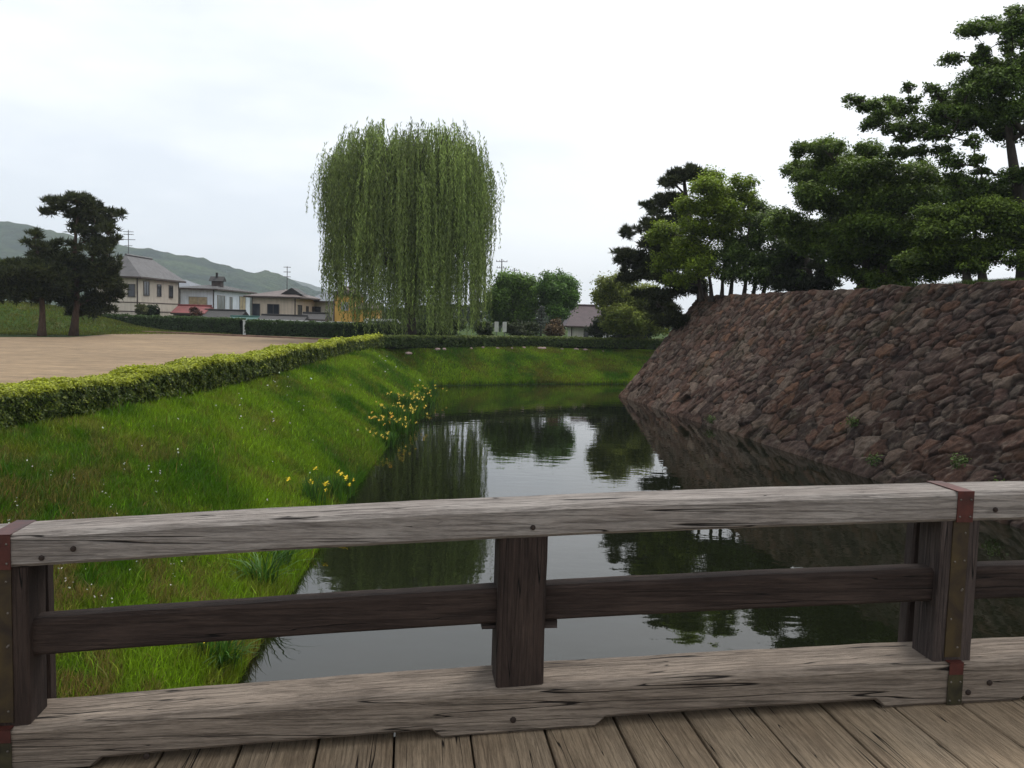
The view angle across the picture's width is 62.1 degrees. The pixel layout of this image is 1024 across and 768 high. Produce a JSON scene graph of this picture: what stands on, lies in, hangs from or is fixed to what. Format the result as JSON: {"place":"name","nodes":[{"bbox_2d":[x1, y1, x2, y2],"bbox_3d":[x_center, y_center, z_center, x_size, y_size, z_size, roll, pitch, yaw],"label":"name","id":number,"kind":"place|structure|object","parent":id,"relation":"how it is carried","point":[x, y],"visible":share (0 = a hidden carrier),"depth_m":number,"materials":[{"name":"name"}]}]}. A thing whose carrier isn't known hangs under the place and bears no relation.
{"place":"outdoors","nodes":[
{"label":"outdoors","id":0,"kind":"place"},
{"bbox_2d":[0,333,317,383],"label":"sand path","id":1,"kind":"structure","parent":0,"point":[25,358],"depth_m":47.52,"materials":[{"name":"beige sand"}]},
{"bbox_2d":[0,221,320,308],"bbox_3d":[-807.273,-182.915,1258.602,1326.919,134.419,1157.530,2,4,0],"label":"hills","id":2,"kind":"structure","parent":0,"point":[200,271],"depth_m":1271.02,"materials":[{"name":"green plant"}]},
{"bbox_2d":[0,304,670,697],"bbox_3d":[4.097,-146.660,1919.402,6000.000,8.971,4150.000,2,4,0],"label":"ground","id":3,"kind":"structure","parent":0,"point":[100,328],"depth_m":70.80,"materials":[{"name":"green plant"}]},
{"bbox_2d":[0,224,87,335],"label":"pine tree","id":4,"kind":"object","parent":3,"relation":"on","point":[28,277],"visible":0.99,"depth_m":65.85,"materials":[{"name":"green plant"}]},
{"bbox_2d":[29,190,130,335],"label":"pine tree","id":5,"kind":"object","parent":3,"relation":"on","point":[93,274],"visible":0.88,"depth_m":69.53,"materials":[{"name":"green plant"}]},
{"bbox_2d":[0,300,232,334],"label":"lawn grass","id":6,"kind":"structure","parent":3,"relation":"on","point":[64,331],"depth_m":81.47,"materials":[{"name":"green plant"}]},
{"bbox_2d":[134,303,148,314],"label":"shrub","id":7,"kind":"object","parent":3,"relation":"on","point":[141,310],"visible":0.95,"depth_m":92.64,"materials":[{"name":"green plant"}]},
{"bbox_2d":[99,230,185,317],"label":"cream house","id":8,"kind":"structure","parent":3,"relation":"on","point":[149,280],"depth_m":97.04,"materials":[{"name":"beige paint"}]},
{"bbox_2d":[127,284,134,296],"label":"window","id":9,"kind":"structure","parent":8,"relation":"in","point":[131,286],"depth_m":93.53,"materials":[{"name":"grey glass"}]},
{"bbox_2d":[143,281,149,295],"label":"window","id":10,"kind":"structure","parent":8,"relation":"in","point":[146,284],"depth_m":95.75,"materials":[{"name":"grey glass"}]},
{"bbox_2d":[157,284,161,296],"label":"window","id":11,"kind":"structure","parent":8,"relation":"in","point":[159,286],"depth_m":99.25,"materials":[{"name":"grey glass"}]},
{"bbox_2d":[169,285,172,297],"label":"window","id":12,"kind":"structure","parent":8,"relation":"in","point":[170,286],"depth_m":102.55,"materials":[{"name":"grey glass"}]},
{"bbox_2d":[139,303,159,314],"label":"hedge","id":13,"kind":"object","parent":3,"relation":"on","point":[153,310],"visible":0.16,"depth_m":94.26,"materials":[{"name":"green plant"}]},
{"bbox_2d":[102,313,245,334],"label":"hedge","id":14,"kind":"object","parent":3,"relation":"on","point":[205,324],"visible":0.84,"depth_m":89.62,"materials":[{"name":"green plant"}]},
{"bbox_2d":[179,280,198,286],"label":"grey roof house","id":15,"kind":"structure","parent":3,"relation":"on","point":[188,283],"depth_m":123.62,"materials":[{"name":"blue tile"}]},
{"bbox_2d":[170,304,213,316],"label":"red roof shed","id":16,"kind":"structure","parent":3,"relation":"on","point":[181,309],"depth_m":99.69,"materials":[{"name":"metal"}]},
{"bbox_2d":[0,332,385,429],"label":"hedge","id":17,"kind":"object","parent":3,"relation":"on","point":[35,399],"visible":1,"depth_m":22.30,"materials":[{"name":"green plant"}]},
{"bbox_2d":[188,306,203,315],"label":"shrub","id":18,"kind":"object","parent":3,"relation":"on","point":[195,311],"visible":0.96,"depth_m":92.60,"materials":[{"name":"green plant"}]},
{"bbox_2d":[8,355,396,602],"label":"wildflowers","id":19,"kind":"object","parent":3,"relation":"on","point":[181,464],"visible":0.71,"depth_m":17.86,"materials":[{"name":"white plant"}]},
{"bbox_2d":[190,641,230,661],"bbox_3d":[-4.364,3.651,12.214,0.829,0.510,0.704,3,5,22],"label":"reed tuft","id":20,"kind":"object","parent":3,"relation":"on","point":[210,648],"visible":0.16,"depth_m":12.10,"materials":[{"name":"green plant"}]},
{"bbox_2d":[0,346,430,697],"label":"bank grass","id":21,"kind":"structure","parent":3,"relation":"on","point":[243,482],"depth_m":17.42,"materials":[{"name":"green plant"}]},
{"bbox_2d":[424,378,437,388],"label":"reed tuft","id":22,"kind":"object","parent":21,"relation":"on","point":[432,383],"visible":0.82,"depth_m":62.04,"materials":[{"name":"green plant"}]},
{"bbox_2d":[179,273,256,315],"label":"white house","id":23,"kind":"structure","parent":3,"relation":"on","point":[217,294],"depth_m":110.11,"materials":[{"name":"paint"}]},
{"bbox_2d":[189,297,206,304],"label":"window","id":24,"kind":"structure","parent":23,"relation":"in","point":[192,300],"depth_m":107.55,"materials":[{"name":"fabric"}]},
{"bbox_2d":[217,295,224,308],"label":"window","id":25,"kind":"structure","parent":23,"relation":"in","point":[220,298],"depth_m":110.11,"materials":[{"name":"grey glass"}]},
{"bbox_2d":[230,297,232,308],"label":"window","id":26,"kind":"structure","parent":23,"relation":"in","point":[231,298],"depth_m":114.34,"materials":[{"name":"grey glass"}]},
{"bbox_2d":[239,296,245,309],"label":"window","id":27,"kind":"structure","parent":23,"relation":"in","point":[242,300],"depth_m":118.93,"materials":[{"name":"fabric"}]},
{"bbox_2d":[176,638,260,673],"bbox_3d":[-4.201,3.759,12.096,1.354,0.662,1.551,2,4,0],"label":"reed tuft","id":28,"kind":"object","parent":3,"relation":"on","point":[222,658],"visible":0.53,"depth_m":12.12,"materials":[{"name":"green plant"}]},
{"bbox_2d":[197,309,248,319],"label":"dark carport","id":29,"kind":"object","parent":3,"relation":"on","point":[209,313],"visible":0.28,"depth_m":99.04,"materials":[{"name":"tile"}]},
{"bbox_2d":[142,331,330,339],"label":"kerb","id":30,"kind":"structure","parent":3,"relation":"on","point":[240,335],"depth_m":79.62,"materials":[{"name":"concrete"}]},
{"bbox_2d":[242,320,245,334],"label":"gate post","id":31,"kind":"object","parent":3,"relation":"on","point":[244,322],"visible":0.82,"depth_m":87.62,"materials":[{"name":"white paint"}]},
{"bbox_2d":[230,315,259,319],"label":"green roof shed","id":32,"kind":"structure","parent":3,"relation":"on","point":[246,316],"depth_m":96.14,"materials":[{"name":"metal"}]},
{"bbox_2d":[217,550,316,585],"bbox_3d":[-4.635,3.316,15.320,1.578,0.752,1.926,5,6,41],"label":"reed tuft","id":33,"kind":"object","parent":3,"relation":"on","point":[259,571],"visible":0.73,"depth_m":15.34,"materials":[{"name":"green plant"}]},
{"bbox_2d":[243,266,320,315],"label":"beige house","id":34,"kind":"structure","parent":3,"relation":"on","point":[294,301],"depth_m":101.67,"materials":[{"name":"beige paint"}]},
{"bbox_2d":[252,303,259,315],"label":"window","id":35,"kind":"structure","parent":34,"relation":"in","point":[255,307],"depth_m":101.63,"materials":[{"name":"grey glass"}]},
{"bbox_2d":[267,304,278,313],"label":"window","id":36,"kind":"structure","parent":34,"relation":"in","point":[271,308],"depth_m":101.63,"materials":[{"name":"grey glass"}]},
{"bbox_2d":[298,305,301,314],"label":"window","id":37,"kind":"structure","parent":34,"relation":"in","point":[299,306],"depth_m":103.79,"materials":[{"name":"black glass"}]},
{"bbox_2d":[258,314,308,320],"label":"brown roof shed","id":38,"kind":"structure","parent":3,"relation":"on","point":[284,317],"depth_m":95.70,"materials":[{"name":"tile"}]},
{"bbox_2d":[259,548,329,565],"bbox_3d":[-4.629,3.244,16.848,1.727,0.714,1.984,5,5,36],"label":"reed tuft","id":39,"kind":"object","parent":3,"relation":"on","point":[288,556],"visible":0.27,"depth_m":16.83,"materials":[{"name":"green plant"}]},
{"bbox_2d":[260,319,350,322],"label":"wall","id":40,"kind":"structure","parent":3,"relation":"on","point":[302,320],"depth_m":89.70,"materials":[{"name":"white paint"}]},
{"bbox_2d":[285,466,334,505],"bbox_3d":[-5.112,2.629,21.680,1.165,0.884,1.161,2,4,0],"label":"iris clump","id":41,"kind":"object","parent":3,"relation":"on","point":[313,492],"visible":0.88,"depth_m":21.53,"materials":[{"name":"green plant"}]},
{"bbox_2d":[302,312,330,320],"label":"wall","id":42,"kind":"structure","parent":3,"relation":"on","point":[318,316],"depth_m":97.53,"materials":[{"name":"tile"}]},
{"bbox_2d":[313,291,333,320],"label":"blue roof house","id":43,"kind":"structure","parent":3,"relation":"on","point":[320,305],"depth_m":111.60,"materials":[{"name":"grey tile"}]},
{"bbox_2d":[315,307,320,311],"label":"window","id":44,"kind":"structure","parent":43,"relation":"in","point":[317,309],"depth_m":111.59,"materials":[{"name":"black glass"}]},
{"bbox_2d":[244,319,405,337],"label":"hedge","id":45,"kind":"object","parent":3,"relation":"on","point":[308,328],"visible":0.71,"depth_m":86.94,"materials":[{"name":"green plant"}]},
{"bbox_2d":[310,472,350,503],"bbox_3d":[-4.907,2.768,22.837,1.178,0.827,1.099,-2,6,-37],"label":"iris clump","id":46,"kind":"object","parent":3,"relation":"on","point":[333,492],"visible":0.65,"depth_m":22.91,"materials":[{"name":"green plant"}]},
{"bbox_2d":[326,469,361,497],"bbox_3d":[-4.862,2.861,24.634,0.858,0.804,0.915,3,5,20],"label":"iris clump","id":47,"kind":"object","parent":3,"relation":"on","point":[348,480],"visible":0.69,"depth_m":24.54,"materials":[{"name":"green plant"}]},
{"bbox_2d":[333,286,381,321],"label":"orange house","id":48,"kind":"structure","parent":3,"relation":"on","point":[337,317],"depth_m":103.72,"materials":[{"name":"brown tile"}]},
{"bbox_2d":[365,411,400,430],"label":"iris clump","id":49,"kind":"object","parent":3,"relation":"on","point":[384,423],"visible":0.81,"depth_m":35.53,"materials":[{"name":"green plant"}]},
{"bbox_2d":[365,428,401,447],"bbox_3d":[-5.324,2.118,34.171,1.744,0.729,1.969,0,5,-17],"label":"iris clump","id":50,"kind":"object","parent":3,"relation":"on","point":[388,439],"visible":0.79,"depth_m":33.92,"materials":[{"name":"green plant"}]},
{"bbox_2d":[378,320,403,334],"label":"shrub","id":51,"kind":"object","parent":3,"relation":"on","point":[386,332],"visible":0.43,"depth_m":85.21,"materials":[{"name":"green plant"}]},
{"bbox_2d":[375,401,410,418],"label":"iris clump","id":52,"kind":"object","parent":3,"relation":"on","point":[387,410],"visible":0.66,"depth_m":39.04,"materials":[{"name":"green plant"}]},
{"bbox_2d":[385,391,413,405],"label":"iris clump","id":53,"kind":"object","parent":3,"relation":"on","point":[400,398],"visible":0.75,"depth_m":43.43,"materials":[{"name":"green plant"}]},
{"bbox_2d":[306,117,506,334],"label":"willow tree","id":54,"kind":"object","parent":3,"relation":"on","point":[412,219],"visible":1,"depth_m":72.65,"materials":[{"name":"green plant"}]},
{"bbox_2d":[389,416,424,434],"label":"iris clump","id":55,"kind":"object","parent":3,"relation":"on","point":[399,426],"visible":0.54,"depth_m":37.75,"materials":[{"name":"green plant"}]},
{"bbox_2d":[393,403,430,421],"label":"iris clump","id":56,"kind":"object","parent":3,"relation":"on","point":[412,413],"visible":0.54,"depth_m":41.43,"materials":[{"name":"green plant"}]},
{"bbox_2d":[403,393,435,409],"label":"iris clump","id":57,"kind":"object","parent":3,"relation":"on","point":[413,405],"visible":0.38,"depth_m":44.87,"materials":[{"name":"green plant"}]},
{"bbox_2d":[413,390,436,402],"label":"iris clump","id":58,"kind":"object","parent":3,"relation":"on","point":[420,395],"visible":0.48,"depth_m":50.21,"materials":[{"name":"green plant"}]},
{"bbox_2d":[417,385,442,396],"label":"iris clump","id":59,"kind":"object","parent":3,"relation":"on","point":[425,390],"visible":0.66,"depth_m":53.98,"materials":[{"name":"green plant"}]},
{"bbox_2d":[416,314,468,335],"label":"shrub","id":60,"kind":"object","parent":3,"relation":"on","point":[455,330],"visible":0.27,"depth_m":84.18,"materials":[{"name":"green plant"}]},
{"bbox_2d":[472,319,494,335],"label":"shrub","id":61,"kind":"object","parent":3,"relation":"on","point":[488,327],"visible":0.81,"depth_m":85.23,"materials":[{"name":"green plant"}]},
{"bbox_2d":[494,321,506,335],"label":"notice board","id":62,"kind":"object","parent":3,"relation":"on","point":[496,327],"visible":0.82,"depth_m":83.79,"materials":[{"name":"white paint"}]},
{"bbox_2d":[496,259,507,331],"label":"utility pole","id":63,"kind":"object","parent":3,"relation":"on","point":[501,261],"visible":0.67,"depth_m":148.79,"materials":[{"name":"metal"}]},
{"bbox_2d":[480,267,540,325],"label":"round tree","id":64,"kind":"object","parent":3,"relation":"on","point":[514,297],"visible":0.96,"depth_m":90.86,"materials":[{"name":"green plant"}]},
{"bbox_2d":[375,345,654,385],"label":"bank grass","id":65,"kind":"structure","parent":3,"relation":"on","point":[635,360],"depth_m":71.25,"materials":[{"name":"green plant"}]},
{"bbox_2d":[381,333,663,349],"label":"hedge","id":66,"kind":"object","parent":3,"relation":"on","point":[397,341],"visible":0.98,"depth_m":74.96,"materials":[{"name":"green plant"}]},
{"bbox_2d":[502,318,542,335],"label":"shrub","id":67,"kind":"object","parent":3,"relation":"on","point":[528,328],"visible":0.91,"depth_m":85.86,"materials":[{"name":"green plant"}]},
{"bbox_2d":[382,304,683,331],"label":"distant woods","id":68,"kind":"object","parent":3,"relation":"on","point":[545,320],"visible":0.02,"depth_m":206.98,"materials":[{"name":"green plant"}]},
{"bbox_2d":[534,306,547,335],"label":"conifer","id":69,"kind":"object","parent":3,"relation":"on","point":[539,320],"visible":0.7,"depth_m":87.55,"materials":[{"name":"green plant"}]},
{"bbox_2d":[542,318,566,336],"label":"shrub","id":70,"kind":"object","parent":3,"relation":"on","point":[554,327],"visible":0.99,"depth_m":85.31,"materials":[{"name":"brown plant"}]},
{"bbox_2d":[91,695,1023,767],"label":"wooden bridge","id":71,"kind":"structure","parent":3,"relation":"on","point":[864,734],"depth_m":3.12,"materials":[{"name":"brown wood"}]},
{"bbox_2d":[0,481,1023,767],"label":"bridge railing","id":72,"kind":"object","parent":71,"relation":"on","point":[938,581],"visible":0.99,"depth_m":3.20,"materials":[{"name":"brown wood"}]},
{"bbox_2d":[535,268,582,322],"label":"round tree","id":73,"kind":"object","parent":3,"relation":"on","point":[559,296],"visible":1,"depth_m":90.58,"materials":[{"name":"green plant"}]},
{"bbox_2d":[563,304,600,336],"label":"house","id":74,"kind":"structure","parent":3,"relation":"on","point":[575,323],"depth_m":100.59,"materials":[{"name":"tile"}]},
{"bbox_2d":[583,316,608,337],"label":"shrub","id":75,"kind":"object","parent":3,"relation":"on","point":[594,330],"visible":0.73,"depth_m":85.28,"materials":[{"name":"green plant"}]},
{"bbox_2d":[589,266,668,349],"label":"pale tree","id":76,"kind":"object","parent":3,"relation":"on","point":[618,306],"visible":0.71,"depth_m":78.51,"materials":[{"name":"green plant"}]},
{"bbox_2d":[606,328,664,339],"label":"shrub","id":77,"kind":"object","parent":3,"relation":"on","point":[619,335],"visible":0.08,"depth_m":84.61,"materials":[{"name":"green plant"}]},
{"bbox_2d":[642,164,763,301],"bbox_3d":[12.122,-9.219,52.840,7.028,8.273,7.080,-2,5,-35],"label":"maple tree","id":78,"kind":"object","parent":3,"relation":"on","point":[719,202],"visible":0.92,"depth_m":51.46,"materials":[{"name":"green plant"}]},
{"bbox_2d":[699,196,812,293],"bbox_3d":[15.174,-8.223,51.218,7.867,6.690,5.769,2,4,0],"label":"maple tree","id":79,"kind":"object","parent":3,"relation":"on","point":[749,259],"visible":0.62,"depth_m":50.45,"materials":[{"name":"green plant"}]},
{"bbox_2d":[765,252,844,292],"bbox_3d":[17.138,-6.269,49.541,4.494,3.229,5.302,3,5,22],"label":"pine tree","id":80,"kind":"object","parent":3,"relation":"on","point":[817,280],"visible":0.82,"depth_m":48.63,"materials":[{"name":"green plant"}]},
{"bbox_2d":[619,280,1023,529],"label":"stone wall","id":81,"kind":"structure","parent":3,"relation":"on","point":[922,383],"depth_m":33.52,"materials":[{"name":"grey stone"}]},
{"bbox_2d":[608,161,719,331],"bbox_3d":[10.194,-9.147,57.162,7.106,11.514,7.101,-2,6,-37],"label":"pine tree","id":82,"kind":"object","parent":81,"relation":"on","point":[659,299],"visible":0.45,"depth_m":56.43,"materials":[{"name":"green plant"}]},
{"bbox_2d":[704,415,715,423],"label":"wall plant","id":83,"kind":"object","parent":81,"relation":"attached to","point":[711,418],"depth_m":43.79,"materials":[{"name":"green plant"}]},
{"bbox_2d":[839,416,858,427],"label":"wall plant","id":84,"kind":"object","parent":81,"relation":"attached to","point":[852,420],"depth_m":32.28,"materials":[{"name":"green plant"}]},
{"bbox_2d":[862,453,882,466],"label":"wall plant","id":85,"kind":"object","parent":81,"relation":"attached to","point":[873,459],"depth_m":29.91,"materials":[{"name":"green plant"}]},
{"bbox_2d":[950,453,971,468],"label":"wall plant","id":86,"kind":"object","parent":81,"relation":"attached to","point":[955,461],"depth_m":26.14,"materials":[{"name":"green plant"}]},
{"bbox_2d":[754,132,951,289],"bbox_3d":[18.319,-8.582,43.335,10.451,8.792,9.256,2,4,0],"label":"pine tree","id":87,"kind":"object","parent":3,"relation":"on","point":[863,199],"visible":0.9,"depth_m":41.37,"materials":[{"name":"green plant"}]},
{"bbox_2d":[840,0,1023,278],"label":"pine tree","id":88,"kind":"object","parent":3,"relation":"on","point":[993,84],"visible":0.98,"depth_m":35.69,"materials":[{"name":"green plant"}]},
{"bbox_2d":[869,276,1023,288],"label":"wall top grass","id":89,"kind":"structure","parent":3,"relation":"on","point":[968,281],"depth_m":32.13,"materials":[{"name":"green plant"}]},
{"bbox_2d":[888,188,1023,280],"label":"pine tree","id":90,"kind":"object","parent":3,"relation":"on","point":[946,240],"visible":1,"depth_m":33.78,"materials":[{"name":"green plant"}]},
{"bbox_2d":[293,280,393,308],"bbox_3d":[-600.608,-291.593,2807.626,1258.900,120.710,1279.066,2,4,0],"label":"hills","id":91,"kind":"structure","parent":0,"point":[313,287],"depth_m":2860.43,"materials":[{"name":"green plant"}]},
{"bbox_2d":[0,0,1023,313],"label":"sky","id":92,"kind":"structure","parent":0,"point":[209,122],"materials":[{"name":"white"}]},
{"bbox_2d":[238,384,1023,736],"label":"water","id":93,"kind":"structure","parent":0,"point":[462,442],"depth_m":20.47,"materials":[{"name":"black liquid"}]}
]}

